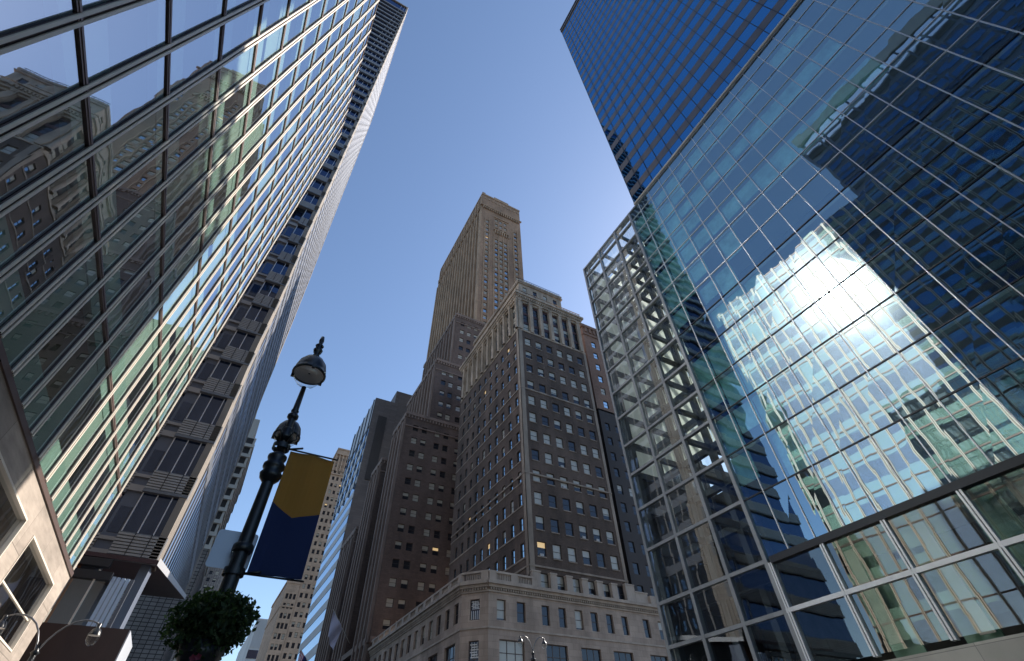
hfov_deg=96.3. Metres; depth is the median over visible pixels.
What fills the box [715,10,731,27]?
window
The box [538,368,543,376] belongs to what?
window
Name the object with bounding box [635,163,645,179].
window
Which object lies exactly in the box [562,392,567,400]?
window
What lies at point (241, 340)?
ribbon window
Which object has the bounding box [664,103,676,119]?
window
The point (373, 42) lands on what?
ribbon window
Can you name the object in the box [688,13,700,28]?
window
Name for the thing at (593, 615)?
window
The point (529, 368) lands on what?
window
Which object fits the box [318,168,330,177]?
ribbon window
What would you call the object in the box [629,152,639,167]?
window
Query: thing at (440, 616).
window
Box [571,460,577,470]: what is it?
window
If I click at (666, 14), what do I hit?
window
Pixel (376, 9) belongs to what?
ribbon window
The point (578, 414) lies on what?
window
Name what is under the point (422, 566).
window
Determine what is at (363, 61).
ribbon window
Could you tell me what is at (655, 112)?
window
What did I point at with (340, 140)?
ribbon window
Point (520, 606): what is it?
window
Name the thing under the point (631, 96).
window
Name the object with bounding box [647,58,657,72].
window
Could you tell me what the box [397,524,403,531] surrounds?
window
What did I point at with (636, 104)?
window
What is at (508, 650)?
window
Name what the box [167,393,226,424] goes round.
ribbon window
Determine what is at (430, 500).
window
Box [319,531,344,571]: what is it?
ribbon window
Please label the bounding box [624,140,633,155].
window
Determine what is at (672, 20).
window
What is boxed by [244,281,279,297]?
ribbon window
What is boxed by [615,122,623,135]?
window
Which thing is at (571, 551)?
window
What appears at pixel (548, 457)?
window
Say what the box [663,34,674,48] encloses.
window
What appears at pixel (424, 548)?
window
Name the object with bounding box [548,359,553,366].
window
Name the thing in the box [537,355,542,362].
window
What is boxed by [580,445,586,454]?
window
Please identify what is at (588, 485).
window
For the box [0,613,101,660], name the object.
pendant street lamp
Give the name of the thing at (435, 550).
window
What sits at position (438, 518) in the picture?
window
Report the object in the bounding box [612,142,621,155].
window
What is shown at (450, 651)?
window
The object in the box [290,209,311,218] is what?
ribbon window
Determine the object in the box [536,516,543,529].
window
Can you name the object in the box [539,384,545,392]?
window
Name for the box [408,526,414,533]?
window
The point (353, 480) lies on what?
ribbon window
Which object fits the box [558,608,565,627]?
window
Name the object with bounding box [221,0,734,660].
sky
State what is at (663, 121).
window
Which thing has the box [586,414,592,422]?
window
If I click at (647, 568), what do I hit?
window
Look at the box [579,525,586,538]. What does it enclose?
window
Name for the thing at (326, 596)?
ribbon window
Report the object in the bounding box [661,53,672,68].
window
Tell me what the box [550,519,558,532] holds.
window
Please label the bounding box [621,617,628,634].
window
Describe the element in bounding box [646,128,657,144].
window
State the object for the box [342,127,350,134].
ribbon window
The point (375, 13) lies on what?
ribbon window
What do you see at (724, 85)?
window
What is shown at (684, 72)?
window
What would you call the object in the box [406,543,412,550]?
window
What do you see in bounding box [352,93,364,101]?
ribbon window
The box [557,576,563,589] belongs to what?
window
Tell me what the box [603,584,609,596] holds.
window
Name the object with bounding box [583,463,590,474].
window
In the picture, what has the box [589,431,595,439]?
window
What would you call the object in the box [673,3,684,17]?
window
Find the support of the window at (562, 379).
in the corner building at (536, 552)
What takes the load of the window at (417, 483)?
in the stepped skyscraper
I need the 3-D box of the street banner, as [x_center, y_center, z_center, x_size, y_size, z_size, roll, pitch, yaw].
[-3.707,3.085,7.858,0.802,2.080,0.080,21,-50,-21]
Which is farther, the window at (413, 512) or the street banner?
the window at (413, 512)
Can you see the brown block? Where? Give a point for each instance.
(213, 577)
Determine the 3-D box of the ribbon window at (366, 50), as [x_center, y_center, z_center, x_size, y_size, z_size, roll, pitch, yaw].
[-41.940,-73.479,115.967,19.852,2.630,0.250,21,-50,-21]
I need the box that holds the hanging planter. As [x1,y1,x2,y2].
[158,586,260,660]
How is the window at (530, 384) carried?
in the corner building at (536, 552)
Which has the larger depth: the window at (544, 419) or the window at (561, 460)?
the window at (544, 419)
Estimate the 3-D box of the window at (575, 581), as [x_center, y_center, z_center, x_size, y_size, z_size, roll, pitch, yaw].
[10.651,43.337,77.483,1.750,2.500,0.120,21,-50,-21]
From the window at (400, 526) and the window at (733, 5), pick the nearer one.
the window at (733, 5)
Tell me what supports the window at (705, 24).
in the blue glass tower at (657, 77)
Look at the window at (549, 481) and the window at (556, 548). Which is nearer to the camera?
the window at (556, 548)
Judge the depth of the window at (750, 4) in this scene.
44.84 m
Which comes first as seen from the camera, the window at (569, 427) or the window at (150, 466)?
the window at (150, 466)
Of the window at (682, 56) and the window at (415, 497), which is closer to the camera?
the window at (682, 56)
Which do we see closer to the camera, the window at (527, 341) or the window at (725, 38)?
the window at (725, 38)
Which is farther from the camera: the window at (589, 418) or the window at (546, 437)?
the window at (589, 418)
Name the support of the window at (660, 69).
in the blue glass tower at (657, 77)
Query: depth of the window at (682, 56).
53.10 m
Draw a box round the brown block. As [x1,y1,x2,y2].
[170,567,222,660]
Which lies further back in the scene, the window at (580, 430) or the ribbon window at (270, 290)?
the window at (580, 430)
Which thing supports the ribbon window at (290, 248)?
in the banded tower at (151, 536)
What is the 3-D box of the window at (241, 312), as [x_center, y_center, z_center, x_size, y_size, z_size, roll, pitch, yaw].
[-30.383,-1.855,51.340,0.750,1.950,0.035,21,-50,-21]
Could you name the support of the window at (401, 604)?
in the stepped skyscraper
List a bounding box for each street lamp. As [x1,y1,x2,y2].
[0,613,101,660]
[218,336,337,592]
[518,635,546,660]
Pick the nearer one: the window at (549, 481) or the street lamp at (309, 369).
the street lamp at (309, 369)
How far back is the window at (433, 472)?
134.83 m
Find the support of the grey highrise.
on the ground
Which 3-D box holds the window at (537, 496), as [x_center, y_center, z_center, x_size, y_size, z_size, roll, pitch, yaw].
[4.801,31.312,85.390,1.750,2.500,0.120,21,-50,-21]
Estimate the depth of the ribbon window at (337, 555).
179.60 m
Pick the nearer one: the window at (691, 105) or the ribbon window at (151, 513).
the ribbon window at (151, 513)
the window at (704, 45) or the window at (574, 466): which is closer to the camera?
the window at (704, 45)
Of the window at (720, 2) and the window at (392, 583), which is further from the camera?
the window at (392, 583)
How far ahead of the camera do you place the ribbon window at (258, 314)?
51.57 m
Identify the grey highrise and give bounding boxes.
[236,618,267,660]
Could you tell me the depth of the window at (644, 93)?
59.10 m
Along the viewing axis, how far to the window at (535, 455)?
91.97 m
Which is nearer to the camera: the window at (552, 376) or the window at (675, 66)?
the window at (675, 66)
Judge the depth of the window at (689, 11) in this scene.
55.70 m
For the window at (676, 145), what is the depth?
48.05 m
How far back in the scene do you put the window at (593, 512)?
89.99 m
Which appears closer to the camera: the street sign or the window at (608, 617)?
the street sign
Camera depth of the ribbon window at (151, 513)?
35.38 m
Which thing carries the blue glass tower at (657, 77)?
on the glass podium
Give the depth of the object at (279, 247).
60.31 m
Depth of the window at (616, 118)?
64.20 m
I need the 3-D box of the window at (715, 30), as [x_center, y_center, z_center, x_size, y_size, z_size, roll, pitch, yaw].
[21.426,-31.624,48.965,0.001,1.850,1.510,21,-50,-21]
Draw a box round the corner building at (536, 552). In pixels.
[368,277,676,660]
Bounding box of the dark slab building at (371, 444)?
[296,391,411,660]
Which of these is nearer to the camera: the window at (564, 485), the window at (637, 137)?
the window at (637, 137)
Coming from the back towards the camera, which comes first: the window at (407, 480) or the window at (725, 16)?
the window at (407, 480)
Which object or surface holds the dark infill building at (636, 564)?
attached to the corner building at (536, 552)
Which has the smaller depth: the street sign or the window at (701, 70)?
the street sign
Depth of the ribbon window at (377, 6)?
147.81 m
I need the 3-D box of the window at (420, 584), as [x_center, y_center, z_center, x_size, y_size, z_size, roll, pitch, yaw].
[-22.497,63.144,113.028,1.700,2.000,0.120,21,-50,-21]
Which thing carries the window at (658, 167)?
in the blue glass tower at (657, 77)
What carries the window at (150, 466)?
in the banded tower at (151, 536)
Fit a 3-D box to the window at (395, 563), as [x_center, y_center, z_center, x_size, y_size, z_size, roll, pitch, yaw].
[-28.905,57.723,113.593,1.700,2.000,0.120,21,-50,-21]
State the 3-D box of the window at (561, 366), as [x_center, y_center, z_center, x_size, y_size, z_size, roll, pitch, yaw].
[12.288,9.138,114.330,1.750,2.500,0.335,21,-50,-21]
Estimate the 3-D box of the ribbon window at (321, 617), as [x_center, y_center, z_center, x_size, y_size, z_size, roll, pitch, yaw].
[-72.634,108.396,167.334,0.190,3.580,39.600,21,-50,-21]
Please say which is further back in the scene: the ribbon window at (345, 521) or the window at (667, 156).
the ribbon window at (345, 521)
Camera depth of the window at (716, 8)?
50.28 m
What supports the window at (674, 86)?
in the blue glass tower at (657, 77)
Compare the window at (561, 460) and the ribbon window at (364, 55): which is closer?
the window at (561, 460)
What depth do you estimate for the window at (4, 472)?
14.01 m
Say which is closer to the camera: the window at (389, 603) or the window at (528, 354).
the window at (389, 603)
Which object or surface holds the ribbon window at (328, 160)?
in the banded tower at (151, 536)
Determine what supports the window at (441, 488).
in the stepped skyscraper
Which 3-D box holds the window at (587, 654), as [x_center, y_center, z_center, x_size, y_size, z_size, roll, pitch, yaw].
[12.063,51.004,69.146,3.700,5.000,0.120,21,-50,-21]
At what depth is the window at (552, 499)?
86.65 m
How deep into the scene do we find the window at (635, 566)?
92.55 m
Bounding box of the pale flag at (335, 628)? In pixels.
[328,609,349,648]
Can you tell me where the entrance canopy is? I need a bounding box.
[19,622,131,660]
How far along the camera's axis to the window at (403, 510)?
122.94 m
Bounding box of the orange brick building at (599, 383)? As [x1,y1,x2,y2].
[580,323,676,429]
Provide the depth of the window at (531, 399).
101.65 m
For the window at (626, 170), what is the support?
in the blue glass tower at (657, 77)
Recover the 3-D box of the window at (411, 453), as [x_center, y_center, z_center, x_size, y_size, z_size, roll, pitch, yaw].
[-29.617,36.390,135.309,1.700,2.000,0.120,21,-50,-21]
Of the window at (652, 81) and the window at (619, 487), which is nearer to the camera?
the window at (652, 81)
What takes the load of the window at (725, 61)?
in the blue glass tower at (657, 77)
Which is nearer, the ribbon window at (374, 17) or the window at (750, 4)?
the window at (750, 4)
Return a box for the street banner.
[247,451,333,579]
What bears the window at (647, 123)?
in the blue glass tower at (657, 77)
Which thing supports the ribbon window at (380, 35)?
in the banded tower at (151, 536)
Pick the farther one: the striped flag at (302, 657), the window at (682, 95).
the striped flag at (302, 657)
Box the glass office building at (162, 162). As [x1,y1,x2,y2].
[0,0,379,660]
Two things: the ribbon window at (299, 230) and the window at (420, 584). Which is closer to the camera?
the ribbon window at (299, 230)
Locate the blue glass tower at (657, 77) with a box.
[560,0,796,202]
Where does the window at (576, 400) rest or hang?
in the corner building at (536, 552)
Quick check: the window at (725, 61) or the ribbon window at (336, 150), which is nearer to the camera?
the window at (725, 61)
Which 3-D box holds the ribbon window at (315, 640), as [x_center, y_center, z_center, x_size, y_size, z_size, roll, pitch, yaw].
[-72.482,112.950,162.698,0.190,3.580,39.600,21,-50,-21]
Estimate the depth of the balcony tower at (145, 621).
81.66 m
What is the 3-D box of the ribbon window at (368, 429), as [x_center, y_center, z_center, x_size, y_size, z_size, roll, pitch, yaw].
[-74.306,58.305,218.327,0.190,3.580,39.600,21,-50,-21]
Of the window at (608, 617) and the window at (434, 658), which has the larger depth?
the window at (608, 617)
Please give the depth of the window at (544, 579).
75.50 m
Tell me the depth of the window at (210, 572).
237.15 m
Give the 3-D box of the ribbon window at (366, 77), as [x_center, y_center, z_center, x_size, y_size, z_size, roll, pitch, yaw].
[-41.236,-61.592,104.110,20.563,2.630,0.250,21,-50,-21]
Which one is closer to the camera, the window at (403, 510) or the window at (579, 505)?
the window at (579, 505)
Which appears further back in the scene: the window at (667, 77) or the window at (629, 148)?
the window at (629, 148)
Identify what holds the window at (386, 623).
in the stepped skyscraper
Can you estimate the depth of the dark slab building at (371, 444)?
195.81 m
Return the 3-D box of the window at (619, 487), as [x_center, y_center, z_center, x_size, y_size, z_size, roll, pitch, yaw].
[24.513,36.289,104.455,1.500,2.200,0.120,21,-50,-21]
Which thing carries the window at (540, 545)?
in the corner building at (536, 552)
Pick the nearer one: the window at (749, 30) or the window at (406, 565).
the window at (749, 30)
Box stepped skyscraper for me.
[314,192,523,660]
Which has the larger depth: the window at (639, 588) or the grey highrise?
the grey highrise
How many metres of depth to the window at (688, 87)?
49.53 m
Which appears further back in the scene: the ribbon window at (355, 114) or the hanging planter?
the ribbon window at (355, 114)
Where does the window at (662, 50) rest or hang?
in the blue glass tower at (657, 77)
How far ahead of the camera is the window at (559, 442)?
97.40 m
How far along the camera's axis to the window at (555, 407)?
103.87 m
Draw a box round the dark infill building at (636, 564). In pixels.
[596,408,704,600]
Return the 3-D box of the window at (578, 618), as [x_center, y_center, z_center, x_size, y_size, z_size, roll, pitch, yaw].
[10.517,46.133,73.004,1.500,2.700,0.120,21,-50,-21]
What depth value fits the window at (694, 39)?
52.15 m
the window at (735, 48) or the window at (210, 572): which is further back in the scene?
the window at (210, 572)
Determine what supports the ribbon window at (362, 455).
in the dark slab building at (371, 444)
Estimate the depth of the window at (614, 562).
84.56 m
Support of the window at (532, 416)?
in the corner building at (536, 552)
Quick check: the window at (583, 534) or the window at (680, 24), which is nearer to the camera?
the window at (680, 24)
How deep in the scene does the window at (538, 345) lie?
115.52 m
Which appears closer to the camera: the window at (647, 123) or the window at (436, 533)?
the window at (647, 123)
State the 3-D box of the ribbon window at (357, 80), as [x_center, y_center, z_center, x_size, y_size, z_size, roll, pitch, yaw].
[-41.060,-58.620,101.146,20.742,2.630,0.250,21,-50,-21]
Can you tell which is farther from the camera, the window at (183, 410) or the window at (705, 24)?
the window at (705, 24)
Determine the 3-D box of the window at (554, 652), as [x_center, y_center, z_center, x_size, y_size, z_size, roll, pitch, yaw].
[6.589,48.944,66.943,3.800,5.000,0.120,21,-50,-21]
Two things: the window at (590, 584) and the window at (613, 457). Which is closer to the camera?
the window at (590, 584)
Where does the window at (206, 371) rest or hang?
in the banded tower at (151, 536)
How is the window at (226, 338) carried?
in the banded tower at (151, 536)
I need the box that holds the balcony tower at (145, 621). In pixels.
[106,413,259,660]
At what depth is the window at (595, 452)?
100.72 m
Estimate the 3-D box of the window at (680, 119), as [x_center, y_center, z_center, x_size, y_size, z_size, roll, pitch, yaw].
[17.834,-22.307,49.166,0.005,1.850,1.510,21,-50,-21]
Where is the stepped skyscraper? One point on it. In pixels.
(392, 566)
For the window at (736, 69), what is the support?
in the blue glass tower at (657, 77)
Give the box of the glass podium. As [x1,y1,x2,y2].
[583,0,1023,660]
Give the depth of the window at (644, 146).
54.22 m
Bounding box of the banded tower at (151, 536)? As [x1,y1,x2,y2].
[43,0,407,628]
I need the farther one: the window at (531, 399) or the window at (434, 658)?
the window at (531, 399)
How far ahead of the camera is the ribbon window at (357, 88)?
101.48 m
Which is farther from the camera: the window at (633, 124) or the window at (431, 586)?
the window at (431, 586)
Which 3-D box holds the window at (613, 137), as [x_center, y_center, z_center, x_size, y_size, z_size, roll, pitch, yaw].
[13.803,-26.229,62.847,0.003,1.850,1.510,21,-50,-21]
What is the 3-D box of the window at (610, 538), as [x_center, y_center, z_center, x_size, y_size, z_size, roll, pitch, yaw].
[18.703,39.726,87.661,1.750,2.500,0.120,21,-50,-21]
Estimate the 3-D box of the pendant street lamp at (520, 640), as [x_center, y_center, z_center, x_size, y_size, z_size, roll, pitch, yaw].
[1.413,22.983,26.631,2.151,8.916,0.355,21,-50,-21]
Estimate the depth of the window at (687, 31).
54.38 m
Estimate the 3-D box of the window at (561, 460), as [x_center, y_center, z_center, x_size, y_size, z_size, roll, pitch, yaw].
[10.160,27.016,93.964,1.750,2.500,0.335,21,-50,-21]
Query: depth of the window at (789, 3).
39.68 m
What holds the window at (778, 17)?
in the blue glass tower at (657, 77)
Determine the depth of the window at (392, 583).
110.52 m
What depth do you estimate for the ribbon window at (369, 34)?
127.41 m
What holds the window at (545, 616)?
in the corner building at (536, 552)
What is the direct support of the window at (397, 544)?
in the stepped skyscraper
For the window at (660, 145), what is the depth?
51.05 m
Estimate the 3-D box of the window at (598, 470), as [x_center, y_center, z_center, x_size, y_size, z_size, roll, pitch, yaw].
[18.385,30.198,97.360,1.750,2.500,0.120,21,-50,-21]
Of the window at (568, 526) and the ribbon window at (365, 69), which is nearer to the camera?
the window at (568, 526)
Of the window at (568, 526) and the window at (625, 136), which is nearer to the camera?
the window at (625, 136)
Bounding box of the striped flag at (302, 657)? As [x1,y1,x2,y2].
[298,648,306,660]
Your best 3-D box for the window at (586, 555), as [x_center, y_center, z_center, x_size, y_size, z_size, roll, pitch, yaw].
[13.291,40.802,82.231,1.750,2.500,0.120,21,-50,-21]
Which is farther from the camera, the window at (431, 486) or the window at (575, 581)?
the window at (431, 486)
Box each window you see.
[0,452,27,556]
[0,508,53,651]
[98,492,177,535]
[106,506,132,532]
[135,437,205,475]
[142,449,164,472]
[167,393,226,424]
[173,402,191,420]
[192,360,241,382]
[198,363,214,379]
[201,571,218,594]
[212,331,255,350]
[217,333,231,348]
[229,305,268,322]
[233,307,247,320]
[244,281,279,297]
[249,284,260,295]
[257,260,288,275]
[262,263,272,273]
[269,242,296,254]
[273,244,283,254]
[280,225,304,235]
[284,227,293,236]
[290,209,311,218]
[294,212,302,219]
[296,631,320,660]
[300,609,325,644]
[302,192,318,204]
[306,588,330,623]
[310,179,325,190]
[310,568,335,605]
[315,548,340,587]
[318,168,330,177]
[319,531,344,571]
[323,514,348,555]
[324,157,336,165]
[327,498,352,539]
[331,147,341,154]
[331,483,355,524]
[335,468,359,508]
[337,137,345,144]
[338,455,362,496]
[341,442,365,485]
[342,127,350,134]
[344,429,368,473]
[345,118,354,125]
[347,109,357,117]
[350,101,361,109]
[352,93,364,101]
[354,86,367,94]
[356,79,370,87]
[358,72,372,81]
[360,65,375,75]
[362,60,378,70]
[363,54,380,64]
[365,49,382,59]
[367,44,384,54]
[368,39,386,50]
[369,34,388,45]
[371,30,390,41]
[372,25,392,37]
[373,21,394,33]
[374,17,395,30]
[375,13,397,26]
[376,9,398,23]
[377,6,400,20]
[382,619,390,628]
[386,0,405,11]
[386,598,393,607]
[389,578,395,586]
[392,559,398,567]
[395,541,401,549]
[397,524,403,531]
[398,599,404,608]
[400,508,405,515]
[400,580,407,588]
[402,492,408,499]
[403,561,409,569]
[404,477,410,484]
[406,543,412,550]
[407,464,412,469]
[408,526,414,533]
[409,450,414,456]
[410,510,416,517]
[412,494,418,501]
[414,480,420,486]
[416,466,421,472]
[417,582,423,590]
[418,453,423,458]
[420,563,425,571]
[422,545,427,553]
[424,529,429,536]
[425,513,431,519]
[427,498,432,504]
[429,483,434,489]
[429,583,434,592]
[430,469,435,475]
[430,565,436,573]
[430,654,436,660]
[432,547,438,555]
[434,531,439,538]
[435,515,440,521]
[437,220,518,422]
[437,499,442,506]
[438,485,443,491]
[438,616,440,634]
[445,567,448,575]
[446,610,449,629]
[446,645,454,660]
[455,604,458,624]
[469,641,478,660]
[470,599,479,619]
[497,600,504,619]
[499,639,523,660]
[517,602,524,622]
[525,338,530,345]
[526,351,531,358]
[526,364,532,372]
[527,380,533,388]
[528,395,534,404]
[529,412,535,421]
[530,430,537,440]
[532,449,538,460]
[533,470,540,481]
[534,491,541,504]
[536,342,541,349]
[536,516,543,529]
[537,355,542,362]
[537,541,545,556]
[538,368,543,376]
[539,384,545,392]
[540,399,546,408]
[541,573,547,587]
[542,416,548,425]
[542,606,548,625]
[543,434,550,444]
[545,453,551,463]
[546,644,567,660]
[547,473,553,484]
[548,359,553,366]
[548,495,556,507]
[549,372,554,380]
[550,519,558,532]
[551,388,556,396]
[552,403,558,412]
[552,544,560,558]
[554,420,560,429]
[556,438,562,447]
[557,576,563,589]
[558,363,563,370]
[558,456,564,467]
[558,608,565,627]
[560,376,565,383]
[560,477,567,488]
[562,0,677,127]
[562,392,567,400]
[562,498,569,510]
[564,407,570,415]
[565,522,572,535]
[566,423,572,432]
[567,547,575,561]
[568,441,574,451]
[571,380,576,387]
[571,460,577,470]
[573,396,579,404]
[573,480,580,491]
[573,579,579,592]
[575,411,581,419]
[575,610,582,629]
[576,502,583,513]
[578,427,584,436]
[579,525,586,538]
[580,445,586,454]
[581,648,600,660]
[582,550,590,564]
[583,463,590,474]
[584,399,589,407]
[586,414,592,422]
[586,483,593,494]
[588,581,594,594]
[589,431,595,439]
[589,505,596,516]
[590,612,597,631]
[591,342,613,386]
[592,448,598,457]
[593,528,600,541]
[595,467,602,477]
[596,553,604,567]
[598,486,605,497]
[602,508,609,519]
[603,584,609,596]
[604,123,612,136]
[606,531,614,544]
[606,615,613,633]
[608,132,616,146]
[610,452,615,460]
[610,556,618,569]
[611,113,619,126]
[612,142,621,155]
[614,468,618,476]
[614,651,632,660]
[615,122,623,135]
[617,151,625,166]
[617,485,622,493]
[617,586,623,599]
[618,103,626,116]
[620,131,628,145]
[620,502,626,512]
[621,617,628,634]
[622,112,631,124]
[622,162,631,177]
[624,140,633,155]
[624,521,630,531]
[625,92,633,106]
[627,120,636,134]
[627,174,636,190]
[628,541,634,552]
[629,100,638,114]
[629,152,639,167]
[632,82,641,95]
[632,129,642,144]
[632,187,642,201]
[632,563,639,574]
[635,109,644,123]
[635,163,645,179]
[637,89,647,103]
[637,140,648,155]
[637,585,642,591]
[639,70,649,84]
[640,118,650,133]
[641,175,651,190]
[643,97,652,112]
[643,620,650,637]
[644,151,655,167]
[645,77,655,91]
[645,565,650,576]
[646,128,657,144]
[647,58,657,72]
[648,106,659,121]
[650,163,661,178]
[650,655,666,660]
[651,85,661,100]
[652,139,664,156]
[653,65,663,80]
[655,46,665,60]
[655,116,666,132]
[657,94,668,109]
[658,622,663,639]
[659,73,670,88]
[659,151,671,167]
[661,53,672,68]
[662,126,674,143]
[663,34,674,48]
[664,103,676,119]
[665,16,676,30]
[666,81,678,97]
[668,60,680,75]
[669,138,681,154]
[670,40,681,55]
[671,113,684,131]
[672,21,683,35]
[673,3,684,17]
[673,90,686,107]
[675,68,688,84]
[677,47,689,62]
[679,27,691,42]
[680,8,692,22]
[680,124,692,140]
[681,100,695,117]
[683,76,697,93]
[685,54,698,71]
[687,33,699,49]
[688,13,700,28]
[689,0,699,9]
[690,110,703,127]
[692,86,706,104]
[693,62,707,79]
[694,40,708,57]
[696,19,710,35]
[697,0,710,14]
[701,96,715,113]
[703,71,718,89]
[704,48,719,65]
[705,25,719,42]
[706,4,720,20]
[713,81,728,98]
[714,56,730,74]
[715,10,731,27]
[715,32,731,50]
[716,0,725,5]
[725,65,741,83]
[726,16,743,34]
[726,40,743,59]
[727,0,741,12]
[737,48,754,67]
[738,0,756,18]
[738,23,756,43]
[750,6,770,26]
[750,31,768,50]
[764,0,777,8]
[764,13,783,32]
[779,0,796,14]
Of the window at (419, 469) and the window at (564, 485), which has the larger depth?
the window at (419, 469)
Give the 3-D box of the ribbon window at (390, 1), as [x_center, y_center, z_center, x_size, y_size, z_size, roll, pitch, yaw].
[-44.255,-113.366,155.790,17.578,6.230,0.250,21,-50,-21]
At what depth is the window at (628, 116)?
60.98 m
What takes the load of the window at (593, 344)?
in the orange brick building at (599, 383)
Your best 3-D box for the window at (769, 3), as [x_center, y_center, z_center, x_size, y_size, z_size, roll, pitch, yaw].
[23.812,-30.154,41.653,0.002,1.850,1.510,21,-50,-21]
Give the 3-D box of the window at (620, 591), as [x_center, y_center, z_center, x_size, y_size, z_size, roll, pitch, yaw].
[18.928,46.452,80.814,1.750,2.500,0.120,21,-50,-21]
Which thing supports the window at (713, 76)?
in the blue glass tower at (657, 77)
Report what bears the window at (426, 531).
in the stepped skyscraper
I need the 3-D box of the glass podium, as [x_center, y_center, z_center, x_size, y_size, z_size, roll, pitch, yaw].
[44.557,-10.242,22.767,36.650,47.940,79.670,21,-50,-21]
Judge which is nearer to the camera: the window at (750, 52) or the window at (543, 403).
the window at (750, 52)
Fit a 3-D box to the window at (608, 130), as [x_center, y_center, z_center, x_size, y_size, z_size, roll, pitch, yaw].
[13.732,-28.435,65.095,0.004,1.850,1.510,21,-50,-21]
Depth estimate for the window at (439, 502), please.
129.66 m
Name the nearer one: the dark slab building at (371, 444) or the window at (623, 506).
the window at (623, 506)
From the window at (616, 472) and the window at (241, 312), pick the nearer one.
the window at (241, 312)
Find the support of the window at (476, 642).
in the corner building at (536, 552)
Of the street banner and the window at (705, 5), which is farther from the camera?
the window at (705, 5)
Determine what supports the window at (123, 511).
in the banded tower at (151, 536)
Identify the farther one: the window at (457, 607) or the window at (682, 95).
the window at (457, 607)
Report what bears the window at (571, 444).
in the corner building at (536, 552)
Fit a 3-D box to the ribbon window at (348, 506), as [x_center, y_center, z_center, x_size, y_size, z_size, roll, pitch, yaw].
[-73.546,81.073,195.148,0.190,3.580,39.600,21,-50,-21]
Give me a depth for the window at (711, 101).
45.23 m
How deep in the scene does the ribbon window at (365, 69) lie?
110.13 m
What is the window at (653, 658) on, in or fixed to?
in the corner building at (536, 552)
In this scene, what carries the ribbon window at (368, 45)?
in the banded tower at (151, 536)
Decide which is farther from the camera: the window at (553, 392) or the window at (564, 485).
the window at (553, 392)
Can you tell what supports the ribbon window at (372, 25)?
in the banded tower at (151, 536)
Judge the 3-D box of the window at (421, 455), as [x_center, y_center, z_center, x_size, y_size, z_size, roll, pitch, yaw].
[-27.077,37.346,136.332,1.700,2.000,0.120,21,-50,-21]
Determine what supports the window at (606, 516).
in the corner building at (536, 552)
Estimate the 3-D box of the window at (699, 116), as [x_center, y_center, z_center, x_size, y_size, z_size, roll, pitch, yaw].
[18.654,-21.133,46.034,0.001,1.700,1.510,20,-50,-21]
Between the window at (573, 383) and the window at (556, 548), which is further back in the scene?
the window at (573, 383)
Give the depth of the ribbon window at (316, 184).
72.12 m
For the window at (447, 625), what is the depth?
71.49 m
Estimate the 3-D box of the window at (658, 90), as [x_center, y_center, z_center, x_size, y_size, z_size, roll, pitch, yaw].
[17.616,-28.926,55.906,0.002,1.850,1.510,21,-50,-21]
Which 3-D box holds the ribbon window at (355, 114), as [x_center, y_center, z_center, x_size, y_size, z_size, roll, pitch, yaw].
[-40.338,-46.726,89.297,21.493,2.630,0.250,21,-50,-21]
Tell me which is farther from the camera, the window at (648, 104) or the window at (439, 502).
the window at (439, 502)
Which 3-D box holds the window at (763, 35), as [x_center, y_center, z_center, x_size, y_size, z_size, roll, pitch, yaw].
[22.391,-26.038,41.339,0.006,1.700,1.510,21,-50,-21]
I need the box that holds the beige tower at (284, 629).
[256,448,349,660]
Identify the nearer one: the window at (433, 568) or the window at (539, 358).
the window at (539, 358)
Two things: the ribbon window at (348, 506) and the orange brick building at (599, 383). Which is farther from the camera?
the ribbon window at (348, 506)
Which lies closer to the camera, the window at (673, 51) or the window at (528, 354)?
the window at (673, 51)
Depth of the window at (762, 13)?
42.58 m
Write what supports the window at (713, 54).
in the blue glass tower at (657, 77)
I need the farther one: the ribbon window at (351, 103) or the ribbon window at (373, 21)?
the ribbon window at (373, 21)
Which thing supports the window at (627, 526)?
in the dark infill building at (636, 564)
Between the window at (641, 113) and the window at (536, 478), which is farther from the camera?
the window at (536, 478)
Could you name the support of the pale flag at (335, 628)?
attached to the stepped skyscraper
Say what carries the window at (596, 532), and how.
in the corner building at (536, 552)
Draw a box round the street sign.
[205,529,257,569]
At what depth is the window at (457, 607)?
69.44 m
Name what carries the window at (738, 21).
in the blue glass tower at (657, 77)
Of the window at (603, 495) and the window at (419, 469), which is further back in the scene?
the window at (419, 469)
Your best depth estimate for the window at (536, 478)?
88.53 m
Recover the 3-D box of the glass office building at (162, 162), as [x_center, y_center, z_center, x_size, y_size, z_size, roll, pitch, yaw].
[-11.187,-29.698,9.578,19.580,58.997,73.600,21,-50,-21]
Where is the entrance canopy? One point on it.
(68, 643)

